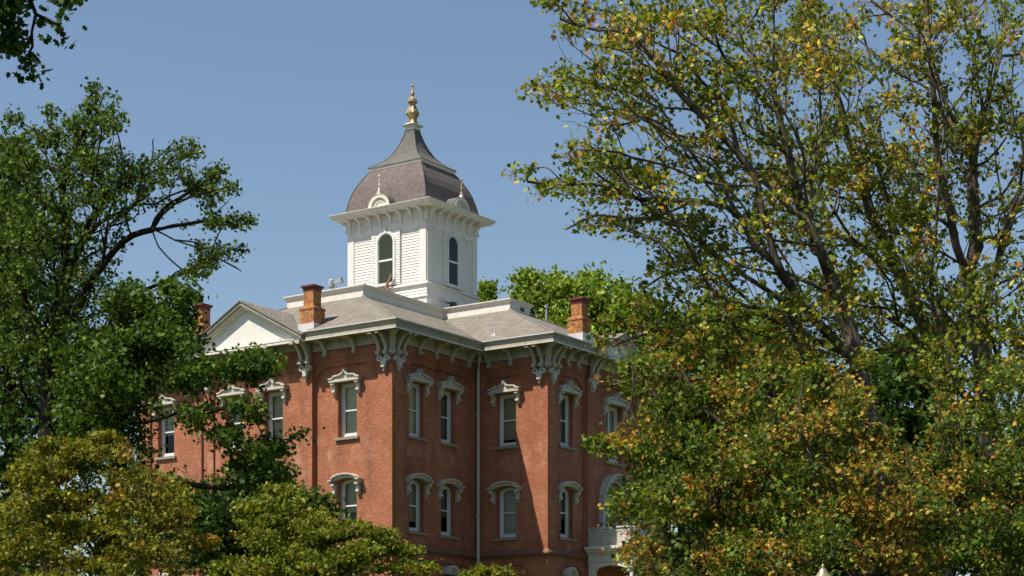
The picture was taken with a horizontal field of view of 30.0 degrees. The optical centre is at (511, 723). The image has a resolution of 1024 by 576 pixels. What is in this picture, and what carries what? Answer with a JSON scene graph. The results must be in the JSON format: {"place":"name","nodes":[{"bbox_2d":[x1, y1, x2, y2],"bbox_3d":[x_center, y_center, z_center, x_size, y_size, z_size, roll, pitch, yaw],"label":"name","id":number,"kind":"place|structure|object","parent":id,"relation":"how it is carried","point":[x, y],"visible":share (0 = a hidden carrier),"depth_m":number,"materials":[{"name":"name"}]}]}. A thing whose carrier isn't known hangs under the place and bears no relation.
{"place":"outdoors","nodes":[
{"label":"outdoors","id":0,"kind":"place"},
{"bbox_2d":[328,277,343,288],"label":"warning siren","id":1,"kind":"object","parent":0,"point":[332,283],"visible":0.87,"depth_m":99.69,"materials":[{"name":"grey metal"}]},
{"bbox_2d":[0,0,1023,575],"label":"sky","id":2,"kind":"structure","parent":0,"point":[299,98],"materials":[{"name":"blue"}]},
{"bbox_3d":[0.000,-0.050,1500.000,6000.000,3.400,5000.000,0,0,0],"label":"ground","id":3,"kind":"structure","parent":0,"visible":0},
{"bbox_2d":[0,0,87,89],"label":"oak tree","id":4,"kind":"object","parent":3,"relation":"on","point":[12,44],"visible":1,"depth_m":23.88,"materials":[{"name":"green plant"}]},
{"bbox_2d":[0,124,159,575],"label":"maple tree","id":5,"kind":"object","parent":3,"relation":"on","point":[16,422],"visible":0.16,"depth_m":68.34,"materials":[{"name":"green plant"}]},
{"bbox_2d":[0,428,226,575],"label":"vine maple","id":6,"kind":"object","parent":3,"relation":"on","point":[128,544],"visible":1,"depth_m":37.07,"materials":[{"name":"green plant"}]},
{"bbox_2d":[0,76,259,574],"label":"maple tree","id":7,"kind":"object","parent":3,"relation":"on","point":[62,327],"visible":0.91,"depth_m":56.84,"materials":[{"name":"green plant"}]},
{"bbox_2d":[40,271,325,575],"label":"maple tree","id":8,"kind":"object","parent":3,"relation":"on","point":[98,388],"visible":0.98,"depth_m":53.04,"materials":[{"name":"green plant"}]},
{"bbox_2d":[127,456,350,575],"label":"broadleaf tree","id":9,"kind":"object","parent":3,"relation":"on","point":[216,518],"visible":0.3,"depth_m":64.49,"materials":[{"name":"green plant"}]},
{"bbox_2d":[202,478,442,575],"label":"vine maple","id":10,"kind":"object","parent":3,"relation":"on","point":[282,545],"visible":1,"depth_m":40.33,"materials":[{"name":"green plant"}]},
{"bbox_2d":[138,84,693,575],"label":"brick hall","id":11,"kind":"structure","parent":3,"relation":"on","point":[442,404],"depth_m":94.60,"materials":[{"name":"red brick"}]},
{"bbox_2d":[148,393,179,460],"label":"window","id":12,"kind":"structure","parent":11,"relation":"in","point":[167,429],"depth_m":98.84,"materials":[{"name":"white wood"}]},
{"bbox_2d":[216,384,247,451],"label":"window","id":13,"kind":"structure","parent":11,"relation":"in","point":[232,390],"depth_m":95.54,"materials":[{"name":"white wood"}]},
{"bbox_2d":[255,378,288,439],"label":"window","id":14,"kind":"structure","parent":11,"relation":"in","point":[277,398],"depth_m":94.45,"materials":[{"name":"white wood"}]},
{"bbox_2d":[327,473,362,519],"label":"window","id":15,"kind":"structure","parent":11,"relation":"in","point":[350,488],"depth_m":91.97,"materials":[{"name":"white wood"}]},
{"bbox_2d":[328,368,362,440],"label":"window","id":16,"kind":"structure","parent":11,"relation":"in","point":[349,391],"depth_m":91.97,"materials":[{"name":"white wood"}]},
{"bbox_2d":[381,274,392,291],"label":"leaning boards","id":17,"kind":"object","parent":11,"relation":"on","point":[388,282],"visible":0.37,"depth_m":102.70,"materials":[{"name":"brown wood"}]},
{"bbox_2d":[404,368,433,441],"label":"window","id":18,"kind":"structure","parent":11,"relation":"in","point":[411,388],"depth_m":92.10,"materials":[{"name":"white wood"}]},
{"bbox_2d":[404,473,434,535],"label":"window","id":19,"kind":"structure","parent":11,"relation":"in","point":[412,486],"depth_m":92.10,"materials":[{"name":"white wood"}]},
{"bbox_2d":[436,376,464,447],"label":"window","id":20,"kind":"structure","parent":11,"relation":"in","point":[445,397],"depth_m":94.22,"materials":[{"name":"white wood"}]},
{"bbox_2d":[436,478,464,539],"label":"window","id":21,"kind":"structure","parent":11,"relation":"in","point":[444,493],"depth_m":94.22,"materials":[{"name":"white wood"}]},
{"bbox_2d":[442,565,459,574],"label":"window","id":22,"kind":"structure","parent":11,"relation":"in","point":[449,569],"depth_m":93.58,"materials":[{"name":"white wood"}]},
{"bbox_2d":[487,379,521,449],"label":"window","id":23,"kind":"structure","parent":11,"relation":"in","point":[508,402],"depth_m":95.07,"materials":[{"name":"white wood"}]},
{"bbox_2d":[486,481,522,540],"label":"window","id":24,"kind":"structure","parent":11,"relation":"in","point":[509,496],"depth_m":95.07,"materials":[{"name":"white wood"}]},
{"bbox_2d":[557,380,582,450],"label":"window","id":25,"kind":"structure","parent":11,"relation":"in","point":[569,388],"depth_m":95.24,"materials":[{"name":"white wood"}]},
{"bbox_2d":[557,481,582,541],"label":"window","id":26,"kind":"structure","parent":11,"relation":"in","point":[563,496],"depth_m":95.28,"materials":[{"name":"white wood"}]},
{"bbox_2d":[562,567,577,575],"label":"window","id":27,"kind":"structure","parent":11,"relation":"in","point":[567,571],"depth_m":94.52,"materials":[{"name":"white wood"}]},
{"bbox_2d":[597,474,632,529],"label":"balcony door","id":28,"kind":"structure","parent":11,"relation":"in","point":[612,478],"depth_m":97.33,"materials":[{"name":"white wood"}]},
{"bbox_2d":[602,393,629,466],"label":"window","id":29,"kind":"structure","parent":11,"relation":"in","point":[610,412],"depth_m":98.45,"materials":[{"name":"white wood"}]},
{"bbox_2d":[477,276,502,301],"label":"broadleaf tree","id":30,"kind":"object","parent":3,"relation":"on","point":[487,290],"visible":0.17,"depth_m":149.25,"materials":[{"name":"green plant"}]},
{"bbox_2d":[457,562,524,575],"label":"vine maple","id":31,"kind":"object","parent":3,"relation":"on","point":[478,569],"visible":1,"depth_m":43.75,"materials":[{"name":"green plant"}]},
{"bbox_2d":[500,260,651,352],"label":"broadleaf tree","id":32,"kind":"object","parent":3,"relation":"on","point":[555,291],"visible":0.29,"depth_m":132.91,"materials":[{"name":"green plant"}]},
{"bbox_2d":[577,345,810,575],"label":"maple tree","id":33,"kind":"object","parent":3,"relation":"on","point":[677,477],"visible":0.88,"depth_m":46.33,"materials":[{"name":"green plant"}]},
{"bbox_2d":[607,282,806,506],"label":"broadleaf tree","id":34,"kind":"object","parent":3,"relation":"on","point":[653,316],"visible":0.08,"depth_m":126.56,"materials":[{"name":"green plant"}]},
{"bbox_2d":[501,0,932,575],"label":"maple tree","id":35,"kind":"object","parent":3,"relation":"on","point":[852,352],"visible":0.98,"depth_m":52.40,"materials":[{"name":"green plant"}]},
{"bbox_2d":[618,334,918,575],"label":"broadleaf tree","id":36,"kind":"object","parent":3,"relation":"on","point":[885,392],"visible":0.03,"depth_m":70.63,"materials":[{"name":"green plant"}]},
{"bbox_2d":[816,564,829,575],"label":"street lamp","id":37,"kind":"object","parent":3,"relation":"on","point":[822,571],"visible":1,"depth_m":33.93,"materials":[{"name":"white metal"}]},
{"bbox_2d":[715,345,997,575],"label":"maple tree","id":38,"kind":"object","parent":3,"relation":"on","point":[838,519],"visible":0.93,"depth_m":45.24,"materials":[{"name":"green plant"}]},
{"bbox_2d":[732,0,1002,575],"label":"maple tree","id":39,"kind":"object","parent":3,"relation":"on","point":[863,188],"visible":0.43,"depth_m":61.44,"materials":[{"name":"green plant"}]},
{"bbox_2d":[839,0,1023,572],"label":"maple tree","id":40,"kind":"object","parent":3,"relation":"on","point":[981,327],"visible":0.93,"depth_m":56.57,"materials":[{"name":"green plant"}]},
{"bbox_2d":[841,325,1023,575],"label":"broadleaf tree","id":41,"kind":"object","parent":3,"relation":"on","point":[894,366],"visible":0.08,"depth_m":71.94,"materials":[{"name":"green plant"}]},
{"bbox_2d":[896,342,1023,575],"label":"maple tree","id":42,"kind":"object","parent":3,"relation":"on","point":[982,482],"visible":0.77,"depth_m":48.25,"materials":[{"name":"green plant"}]}
]}

